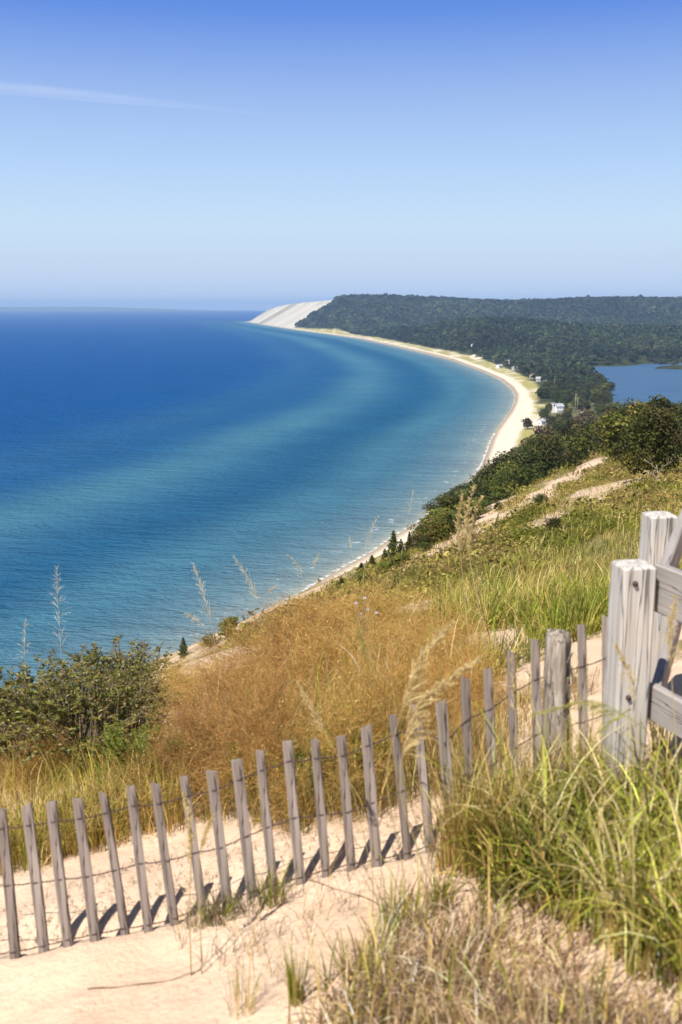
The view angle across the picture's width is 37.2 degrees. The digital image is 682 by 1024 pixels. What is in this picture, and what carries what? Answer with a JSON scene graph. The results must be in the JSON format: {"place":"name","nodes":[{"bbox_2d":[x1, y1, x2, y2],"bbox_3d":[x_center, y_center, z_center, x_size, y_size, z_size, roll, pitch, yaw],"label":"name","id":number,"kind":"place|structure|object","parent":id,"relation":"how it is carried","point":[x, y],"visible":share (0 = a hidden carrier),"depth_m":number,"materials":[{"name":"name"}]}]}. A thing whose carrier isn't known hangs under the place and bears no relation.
{"place":"outdoors","nodes":[
{"label":"outdoors","id":0,"kind":"place"},
{"bbox_2d":[0,307,231,310],"bbox_3d":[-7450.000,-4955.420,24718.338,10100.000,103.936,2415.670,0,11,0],"label":"hills","id":1,"kind":"structure","parent":0,"point":[70,309],"depth_m":24029.47,"materials":[{"name":"blue"}]},
{"bbox_2d":[0,311,514,694],"bbox_3d":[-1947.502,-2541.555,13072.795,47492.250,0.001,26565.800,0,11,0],"label":"lake","id":2,"kind":"structure","parent":0,"point":[148,459],"depth_m":745.41,"materials":[{"name":"liquid"}]},
{"bbox_2d":[249,300,331,327],"bbox_3d":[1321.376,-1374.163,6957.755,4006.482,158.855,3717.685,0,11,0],"label":"sand dune","id":3,"kind":"structure","parent":0,"point":[289,315],"depth_m":5979.92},
{"bbox_2d":[36,641,601,869],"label":"lip grass","id":4,"kind":"structure","parent":0,"point":[524,698],"depth_m":5.20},
{"bbox_2d":[0,411,681,1023],"bbox_3d":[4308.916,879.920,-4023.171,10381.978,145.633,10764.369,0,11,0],"label":"bluff ground","id":5,"kind":"structure","parent":0,"point":[54,983],"depth_m":3.83,"materials":[{"name":"sand"}]},
{"bbox_2d":[0,714,101,801],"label":"clump","id":6,"kind":"object","parent":5,"relation":"on","point":[35,761],"visible":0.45,"depth_m":6.57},
{"bbox_2d":[0,663,111,779],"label":"leafy shrub","id":7,"kind":"object","parent":5,"relation":"on","point":[5,708],"visible":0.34,"depth_m":7.05,"materials":[{"name":"green plant"}]},
{"bbox_2d":[47,566,75,659],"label":"grass stalk","id":8,"kind":"object","parent":5,"relation":"on","point":[57,607],"depth_m":8.60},
{"bbox_2d":[0,647,122,735],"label":"leafy shrub","id":9,"kind":"object","parent":5,"relation":"on","point":[73,676],"visible":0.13,"depth_m":7.92,"materials":[{"name":"green plant"}]},
{"bbox_2d":[0,644,166,779],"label":"leafy shrub","id":10,"kind":"object","parent":5,"relation":"on","point":[104,713],"visible":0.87,"depth_m":6.68,"materials":[{"name":"green plant"}]},
{"bbox_2d":[0,713,215,875],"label":"meadow grass","id":11,"kind":"structure","parent":5,"relation":"on","point":[17,835],"depth_m":5.40,"materials":[{"name":"plant"}]},
{"bbox_2d":[47,635,178,698],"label":"leafy shrub","id":12,"kind":"object","parent":5,"relation":"on","point":[105,659],"visible":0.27,"depth_m":9.36,"materials":[{"name":"green plant"}]},
{"bbox_2d":[93,721,152,775],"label":"feathery herb","id":13,"kind":"object","parent":5,"relation":"on","point":[132,735],"visible":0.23,"depth_m":6.17,"materials":[{"name":"green plant"}]},
{"bbox_2d":[103,716,163,778],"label":"feathery herb","id":14,"kind":"object","parent":5,"relation":"on","point":[115,740],"visible":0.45,"depth_m":5.88,"materials":[{"name":"green plant"}]},
{"bbox_2d":[85,667,187,738],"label":"leafy shrub","id":15,"kind":"object","parent":5,"relation":"on","point":[138,724],"visible":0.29,"depth_m":7.33,"materials":[{"name":"green plant"}]},
{"bbox_2d":[87,970,199,989],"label":"dry twig","id":16,"kind":"object","parent":5,"relation":"on","point":[135,984],"visible":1,"depth_m":3.57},
{"bbox_2d":[102,641,188,709],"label":"leafy shrub","id":17,"kind":"object","parent":5,"relation":"on","point":[133,666],"visible":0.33,"depth_m":8.56,"materials":[{"name":"green plant"}]},
{"bbox_2d":[134,729,188,781],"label":"feathery herb","id":18,"kind":"object","parent":5,"relation":"on","point":[138,748],"visible":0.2,"depth_m":5.60,"materials":[{"name":"green plant"}]},
{"bbox_2d":[177,637,188,658],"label":"conifer tree","id":19,"kind":"object","parent":5,"relation":"on","point":[183,646],"visible":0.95,"depth_m":40.01,"materials":[{"name":"green plant"}]},
{"bbox_2d":[182,792,196,975],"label":"grass stalk","id":20,"kind":"object","parent":5,"relation":"on","point":[190,833],"depth_m":3.50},
{"bbox_2d":[164,726,218,780],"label":"feathery herb","id":21,"kind":"object","parent":5,"relation":"on","point":[165,749],"visible":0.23,"depth_m":5.56,"materials":[{"name":"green plant"}]},
{"bbox_2d":[131,639,254,719],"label":"rusty bush","id":22,"kind":"object","parent":5,"relation":"on","point":[175,674],"visible":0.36,"depth_m":8.09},
{"bbox_2d":[176,900,217,932],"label":"grass tuft","id":23,"kind":"object","parent":5,"relation":"on","point":[187,913],"visible":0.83,"depth_m":3.90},
{"bbox_2d":[191,563,215,657],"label":"grass stalk","id":24,"kind":"object","parent":5,"relation":"on","point":[199,580],"depth_m":9.00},
{"bbox_2d":[198,813,214,973],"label":"grass stalk","id":25,"kind":"object","parent":5,"relation":"on","point":[209,825],"depth_m":3.50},
{"bbox_2d":[111,670,303,820],"bbox_3d":[-0.709,1.216,5.581,1.121,0.658,1.238,-3,12,-16],"label":"rusty bush","id":26,"kind":"object","parent":5,"relation":"on","point":[194,721],"visible":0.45,"depth_m":5.49,"materials":[{"name":"plant"}]},
{"bbox_2d":[191,883,249,926],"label":"grass tuft","id":27,"kind":"object","parent":5,"relation":"on","point":[227,907],"visible":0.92,"depth_m":3.91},
{"bbox_2d":[217,616,237,640],"bbox_3d":[-3.946,4.122,35.388,0.731,0.955,0.873,5,12,23],"label":"broadleaf tree","id":28,"kind":"object","parent":5,"relation":"on","point":[224,622],"visible":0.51,"depth_m":35.26,"materials":[{"name":"green plant"}]},
{"bbox_2d":[130,638,347,744],"bbox_3d":[-0.587,1.145,6.549,1.770,0.625,1.603,9,15,38],"label":"rusty bush","id":29,"kind":"object","parent":5,"relation":"on","point":[217,681],"visible":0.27,"depth_m":6.55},
{"bbox_2d":[221,933,268,1020],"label":"grass tuft","id":30,"kind":"object","parent":5,"relation":"on","point":[247,1004],"visible":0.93,"depth_m":3.17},
{"bbox_2d":[215,740,274,793],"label":"feathery herb","id":31,"kind":"object","parent":5,"relation":"on","point":[222,771],"visible":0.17,"depth_m":5.26,"materials":[{"name":"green plant"}]},
{"bbox_2d":[228,881,267,916],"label":"grass tuft","id":32,"kind":"object","parent":5,"relation":"on","point":[249,903],"visible":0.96,"depth_m":3.92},
{"bbox_2d":[156,589,346,691],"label":"rusty bush","id":33,"kind":"object","parent":5,"relation":"on","point":[279,626],"visible":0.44,"depth_m":8.55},
{"bbox_2d":[153,641,373,844],"bbox_3d":[-0.316,1.064,5.112,1.318,0.847,1.234,2,12,11],"label":"rusty bush","id":34,"kind":"object","parent":5,"relation":"on","point":[262,726],"visible":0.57,"depth_m":5.09,"materials":[{"name":"plant"}]},
{"bbox_2d":[243,855,299,909],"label":"grass tuft","id":35,"kind":"object","parent":5,"relation":"on","point":[269,891],"visible":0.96,"depth_m":3.91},
{"bbox_2d":[182,600,406,735],"bbox_3d":[-0.227,0.984,6.656,1.765,0.748,1.653,-4,12,-19],"label":"rusty bush","id":36,"kind":"object","parent":5,"relation":"on","point":[311,648],"visible":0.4,"depth_m":6.64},
{"bbox_2d":[153,834,445,1011],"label":"sand litter","id":37,"kind":"object","parent":5,"relation":"on","point":[254,931],"visible":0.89,"depth_m":3.67,"materials":[{"name":"beige plant"}]},
{"bbox_2d":[276,929,324,1007],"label":"grass tuft","id":38,"kind":"object","parent":5,"relation":"on","point":[293,992],"visible":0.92,"depth_m":3.15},
{"bbox_2d":[0,719,601,952],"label":"stem litter","id":39,"kind":"object","parent":5,"relation":"on","point":[287,843],"visible":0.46,"depth_m":4.44,"materials":[{"name":"beige plant"}]},
{"bbox_2d":[0,615,607,959],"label":"picket fence","id":40,"kind":"object","parent":5,"relation":"on","point":[36,881],"visible":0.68,"depth_m":3.99,"materials":[{"name":"grey wood"}]},
{"bbox_2d":[271,735,337,799],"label":"feathery herb","id":41,"kind":"object","parent":5,"relation":"on","point":[301,756],"visible":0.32,"depth_m":4.93,"materials":[{"name":"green plant"}]},
{"bbox_2d":[223,579,425,679],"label":"rusty bush","id":42,"kind":"object","parent":5,"relation":"on","point":[314,608],"visible":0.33,"depth_m":8.68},
{"bbox_2d":[158,592,494,788],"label":"weed stems","id":43,"kind":"object","parent":5,"relation":"on","point":[403,722],"visible":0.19,"depth_m":6.04,"materials":[{"name":"brown plant"}]},
{"bbox_2d":[215,640,439,837],"bbox_3d":[0.000,1.022,4.988,1.287,0.791,1.211,-5,12,-23],"label":"rusty bush","id":44,"kind":"object","parent":5,"relation":"on","point":[355,701],"visible":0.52,"depth_m":4.91,"materials":[{"name":"plant"}]},
{"bbox_2d":[297,681,372,915],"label":"grass stalk","id":45,"kind":"object","parent":5,"relation":"on","point":[311,706],"depth_m":3.60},
{"bbox_2d":[150,667,541,838],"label":"dry undergrowth","id":46,"kind":"object","parent":5,"relation":"on","point":[409,782],"visible":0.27,"depth_m":4.83,"materials":[{"name":"brown plant"}]},
{"bbox_2d":[329,924,384,980],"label":"grass tuft","id":47,"kind":"object","parent":5,"relation":"on","point":[356,965],"visible":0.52,"depth_m":3.23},
{"bbox_2d":[336,721,388,772],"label":"feathery herb","id":48,"kind":"object","parent":5,"relation":"on","point":[359,754],"visible":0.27,"depth_m":4.88,"materials":[{"name":"green plant"}]},
{"bbox_2d":[272,590,469,725],"bbox_3d":[0.247,0.909,6.647,1.574,0.664,1.673,-5,13,-24],"label":"rusty bush","id":49,"kind":"object","parent":5,"relation":"on","point":[373,639],"visible":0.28,"depth_m":6.69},
{"bbox_2d":[386,530,398,558],"bbox_3d":[1.736,1.126,32.896,0.637,1.092,0.704,4,12,21],"label":"conifer tree","id":50,"kind":"object","parent":5,"relation":"on","point":[393,545],"visible":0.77,"depth_m":32.80,"materials":[{"name":"green plant"}]},
{"bbox_2d":[354,616,434,921],"bbox_3d":[0.177,0.889,3.419,0.322,1.066,0.027,8,14,33],"label":"grass stalk","id":51,"kind":"object","parent":5,"relation":"on","point":[361,641],"depth_m":3.40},
{"bbox_2d":[313,559,479,656],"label":"rusty bush","id":52,"kind":"object","parent":5,"relation":"on","point":[394,608],"visible":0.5,"depth_m":8.60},
{"bbox_2d":[369,860,424,934],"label":"grass tuft","id":53,"kind":"object","parent":5,"relation":"on","point":[394,914],"visible":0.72,"depth_m":3.45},
{"bbox_2d":[392,553,410,565],"bbox_3d":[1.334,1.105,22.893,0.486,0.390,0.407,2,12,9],"label":"broadleaf tree","id":54,"kind":"object","parent":5,"relation":"on","point":[397,559],"visible":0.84,"depth_m":22.80,"materials":[{"name":"green plant"}]},
{"bbox_2d":[306,626,504,802],"bbox_3d":[0.290,0.942,5.166,1.073,0.776,1.146,-7,13,-31],"label":"rusty bush","id":55,"kind":"object","parent":5,"relation":"on","point":[402,682],"visible":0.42,"depth_m":5.18,"materials":[{"name":"plant"}]},
{"bbox_2d":[387,621,455,919],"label":"grass stalk","id":56,"kind":"object","parent":5,"relation":"on","point":[432,644],"depth_m":3.50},
{"bbox_2d":[406,515,444,535],"bbox_3d":[3.108,0.631,34.226,1.751,0.994,1.326,-4,12,-19],"label":"broadleaf tree","id":57,"kind":"object","parent":5,"relation":"on","point":[417,528],"visible":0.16,"depth_m":34.24,"materials":[{"name":"green plant"}]},
{"bbox_2d":[333,600,523,699],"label":"rusty bush","id":58,"kind":"object","parent":5,"relation":"on","point":[435,629],"visible":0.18,"depth_m":6.94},
{"bbox_2d":[411,524,452,544],"bbox_3d":[2.867,0.718,31.540,1.346,0.812,1.019,4,12,18],"label":"broadleaf tree","id":59,"kind":"object","parent":5,"relation":"on","point":[426,530],"visible":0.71,"depth_m":31.26,"materials":[{"name":"green plant"}]},
{"bbox_2d":[421,519,450,544],"bbox_3d":[2.995,0.668,31.509,0.864,0.888,1.032,-3,12,-15],"label":"broadleaf tree","id":60,"kind":"object","parent":5,"relation":"on","point":[436,522],"visible":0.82,"depth_m":31.35,"materials":[{"name":"green plant"}]},
{"bbox_2d":[352,617,526,730],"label":"rusty bush","id":61,"kind":"object","parent":5,"relation":"on","point":[468,674],"visible":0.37,"depth_m":5.79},
{"bbox_2d":[399,655,481,932],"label":"grass stalk","id":62,"kind":"object","parent":5,"relation":"on","point":[422,703],"depth_m":3.23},
{"bbox_2d":[199,451,681,649],"bbox_3d":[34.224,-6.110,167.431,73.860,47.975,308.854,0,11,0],"label":"slope grass","id":63,"kind":"structure","parent":5,"relation":"on","point":[445,541],"depth_m":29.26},
{"bbox_2d":[438,574,449,839],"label":"grass stalk","id":64,"kind":"object","parent":5,"relation":"on","point":[440,601],"depth_m":3.90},
{"bbox_2d":[418,846,470,911],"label":"grass tuft","id":65,"kind":"object","parent":5,"relation":"on","point":[445,892],"visible":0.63,"depth_m":3.60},
{"bbox_2d":[422,492,467,518],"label":"broadleaf tree","id":66,"kind":"object","parent":5,"relation":"on","point":[447,502],"visible":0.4,"depth_m":70.06,"materials":[{"name":"green plant"}]},
{"bbox_2d":[432,508,472,531],"bbox_3d":[3.789,0.385,35.257,1.361,1.032,1.798,5,12,23],"label":"broadleaf tree","id":67,"kind":"object","parent":5,"relation":"on","point":[445,514],"visible":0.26,"depth_m":35.18,"materials":[{"name":"green plant"}]},
{"bbox_2d":[448,494,468,669],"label":"grass stalk","id":68,"kind":"object","parent":5,"relation":"on","point":[459,514],"depth_m":6.00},
{"bbox_2d":[454,500,483,521],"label":"broadleaf tree","id":69,"kind":"object","parent":5,"relation":"on","point":[473,505],"visible":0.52,"depth_m":59.35,"materials":[{"name":"green plant"}]},
{"bbox_2d":[461,485,482,696],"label":"grass stalk","id":70,"kind":"object","parent":5,"relation":"on","point":[467,528],"depth_m":6.00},
{"bbox_2d":[462,495,484,663],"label":"grass stalk","id":71,"kind":"object","parent":5,"relation":"on","point":[474,520],"depth_m":6.10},
{"bbox_2d":[471,497,493,515],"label":"broadleaf tree","id":72,"kind":"object","parent":5,"relation":"on","point":[484,506],"visible":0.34,"depth_m":66.33,"materials":[{"name":"green plant"}]},
{"bbox_2d":[305,835,681,1023],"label":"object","id":73,"kind":"object","parent":5,"relation":"on","point":[569,937],"visible":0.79,"depth_m":3.03,"materials":[{"name":"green plant"}]},
{"bbox_2d":[470,451,539,504],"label":"broadleaf tree","id":74,"kind":"object","parent":5,"relation":"on","point":[488,471],"visible":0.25,"depth_m":202.30,"materials":[{"name":"green plant"}]},
{"bbox_2d":[482,461,534,499],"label":"broadleaf tree","id":75,"kind":"object","parent":5,"relation":"on","point":[508,482],"visible":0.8,"depth_m":193.36,"materials":[{"name":"green plant"}]},
{"bbox_2d":[509,654,523,797],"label":"grass stalk","id":76,"kind":"object","parent":5,"relation":"on","point":[513,686],"depth_m":3.70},
{"bbox_2d":[491,451,546,494],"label":"broadleaf tree","id":77,"kind":"object","parent":5,"relation":"on","point":[512,458],"visible":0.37,"depth_m":198.28,"materials":[{"name":"green plant"}]},
{"bbox_2d":[504,444,551,488],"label":"broadleaf tree","id":78,"kind":"object","parent":5,"relation":"on","point":[535,467],"visible":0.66,"depth_m":198.17,"materials":[{"name":"green plant"}]},
{"bbox_2d":[512,617,552,662],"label":"grass tuft","id":79,"kind":"object","parent":5,"relation":"on","point":[528,656],"visible":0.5,"depth_m":6.66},
{"bbox_2d":[521,432,576,476],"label":"broadleaf tree","id":80,"kind":"object","parent":5,"relation":"on","point":[550,443],"visible":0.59,"depth_m":200.62,"materials":[{"name":"green plant"}]},
{"bbox_2d":[544,517,563,529],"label":"shrub","id":81,"kind":"object","parent":5,"relation":"on","point":[552,522],"visible":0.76,"depth_m":22.75,"materials":[{"name":"green plant"}]},
{"bbox_2d":[550,403,564,412],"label":"beach house","id":82,"kind":"structure","parent":5,"relation":"on","point":[557,407],"depth_m":1054.96,"materials":[{"name":"white"}]},
{"bbox_2d":[541,629,574,787],"bbox_3d":[0.860,0.932,4.032,0.121,0.912,0.268,2,12,9],"label":"fence post","id":83,"kind":"object","parent":5,"relation":"on","point":[558,669],"visible":0.59,"depth_m":3.99,"materials":[{"name":"grey wood"}]},
{"bbox_2d":[549,417,572,432],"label":"broadleaf tree","id":84,"kind":"object","parent":5,"relation":"on","point":[558,424],"visible":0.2,"depth_m":564.18,"materials":[{"name":"green plant"}]},
{"bbox_2d":[555,433,587,467],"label":"broadleaf tree","id":85,"kind":"object","parent":5,"relation":"on","point":[573,461],"visible":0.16,"depth_m":251.02,"materials":[{"name":"green plant"}]},
{"bbox_2d":[557,420,587,433],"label":"broadleaf tree","id":86,"kind":"object","parent":5,"relation":"on","point":[569,425],"visible":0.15,"depth_m":405.55,"materials":[{"name":"green plant"}]},
{"bbox_2d":[573,407,596,428],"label":"broadleaf tree","id":87,"kind":"object","parent":5,"relation":"on","point":[585,417],"visible":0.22,"depth_m":719.62,"materials":[{"name":"green plant"}]},
{"bbox_2d":[567,419,605,466],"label":"broadleaf tree","id":88,"kind":"object","parent":5,"relation":"on","point":[582,445],"visible":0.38,"depth_m":200.71,"materials":[{"name":"green plant"}]},
{"bbox_2d":[577,584,608,631],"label":"grass tuft","id":89,"kind":"object","parent":5,"relation":"on","point":[602,601],"visible":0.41,"depth_m":7.15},
{"bbox_2d":[572,708,630,849],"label":"grass stalk","id":90,"kind":"object","parent":5,"relation":"on","point":[603,729],"depth_m":3.40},
{"bbox_2d":[589,401,616,416],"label":"broadleaf tree","id":91,"kind":"object","parent":5,"relation":"on","point":[600,409],"visible":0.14,"depth_m":817.50,"materials":[{"name":"green plant"}]},
{"bbox_2d":[587,407,618,455],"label":"broadleaf tree","id":92,"kind":"object","parent":5,"relation":"on","point":[593,434],"visible":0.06,"depth_m":199.51,"materials":[{"name":"green plant"}]},
{"bbox_2d":[529,697,681,798],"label":"grass stalk","id":93,"kind":"object","parent":5,"relation":"on","point":[592,706],"depth_m":3.10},
{"bbox_2d":[600,411,638,456],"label":"broadleaf tree","id":94,"kind":"object","parent":5,"relation":"on","point":[613,424],"visible":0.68,"depth_m":128.75,"materials":[{"name":"green plant"}]},
{"bbox_2d":[591,397,659,446],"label":"broadleaf tree","id":95,"kind":"object","parent":5,"relation":"on","point":[631,407],"visible":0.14,"depth_m":168.49,"materials":[{"name":"green plant"}]},
{"bbox_2d":[610,637,647,860],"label":"grass stalk","id":96,"kind":"object","parent":5,"relation":"on","point":[621,658],"depth_m":3.30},
{"bbox_2d":[600,509,681,806],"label":"timber railing","id":97,"kind":"object","parent":5,"relation":"on","point":[645,587],"visible":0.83,"depth_m":3.79,"materials":[{"name":"grey wood"}]},
{"bbox_2d":[611,405,681,475],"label":"broadleaf tree","id":98,"kind":"object","parent":5,"relation":"on","point":[652,426],"visible":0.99,"depth_m":54.71,"materials":[{"name":"green plant"}]},
{"bbox_2d":[632,394,679,446],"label":"broadleaf tree","id":99,"kind":"object","parent":5,"relation":"on","point":[662,401],"visible":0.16,"depth_m":173.33,"materials":[{"name":"green plant"}]},
{"bbox_2d":[647,688,678,758],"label":"grass tuft","id":100,"kind":"object","parent":5,"relation":"on","point":[652,728],"visible":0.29,"depth_m":4.34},
{"bbox_2d":[645,413,681,458],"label":"broadleaf tree","id":101,"kind":"object","parent":5,"relation":"on","point":[679,419],"visible":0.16,"depth_m":100.28,"materials":[{"name":"green plant"}]},
{"bbox_2d":[662,595,679,859],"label":"grass stalk","id":102,"kind":"object","parent":5,"relation":"on","point":[670,624],"depth_m":3.20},
{"bbox_2d":[0,0,681,310],"label":"sky","id":103,"kind":"structure","parent":0,"point":[234,155],"materials":[{"name":"blue"}]},
{"bbox_2d":[246,321,533,589],"bbox_3d":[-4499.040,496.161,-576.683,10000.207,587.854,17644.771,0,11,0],"label":"beach","id":104,"kind":"structure","parent":0,"point":[505,436],"depth_m":994.56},
{"bbox_2d":[214,852,681,1023],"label":"dry grass","id":105,"kind":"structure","parent":0,"point":[485,997],"depth_m":2.96,"materials":[{"name":"plant"}]},
{"bbox_2d":[293,302,681,412],"bbox_3d":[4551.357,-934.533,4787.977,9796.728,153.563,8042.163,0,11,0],"label":"hills","id":106,"kind":"structure","parent":0,"point":[531,386],"depth_m":2027.17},
{"bbox_2d":[294,292,681,348],"bbox_3d":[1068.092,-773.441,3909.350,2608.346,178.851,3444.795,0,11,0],"label":"woods","id":107,"kind":"object","parent":106,"relation":"on","point":[650,316],"visible":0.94,"depth_m":4296.50,"materials":[{"name":"green plant"}]},
{"bbox_2d":[443,327,681,382],"bbox_3d":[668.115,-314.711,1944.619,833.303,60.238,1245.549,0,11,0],"label":"lowland woods","id":108,"kind":"object","parent":106,"relation":"on","point":[528,353],"visible":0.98,"depth_m":2119.46,"materials":[{"name":"green plant"}]},
{"bbox_2d":[383,692,658,877],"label":"fence foot grass","id":109,"kind":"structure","parent":0,"point":[454,826],"depth_m":3.83,"materials":[{"name":"plant"}]},
{"bbox_2d":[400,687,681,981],"bbox_3d":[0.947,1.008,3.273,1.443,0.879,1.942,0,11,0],"label":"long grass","id":110,"kind":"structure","parent":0,"point":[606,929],"depth_m":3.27,"materials":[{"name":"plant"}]},
{"bbox_2d":[409,478,681,689],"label":"slope grass","id":111,"kind":"structure","parent":0,"point":[506,602],"depth_m":8.98,"materials":[{"name":"plant"}]},
{"bbox_2d":[420,689,681,1018],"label":"dune grass","id":112,"kind":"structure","parent":0,"point":[502,871],"depth_m":3.34,"materials":[{"name":"plant"}]},
{"bbox_2d":[590,363,681,407],"bbox_3d":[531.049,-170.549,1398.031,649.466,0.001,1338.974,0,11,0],"label":"inland lake","id":113,"kind":"structure","parent":0,"point":[642,382],"depth_m":1525.68,"materials":[{"name":"liquid"}]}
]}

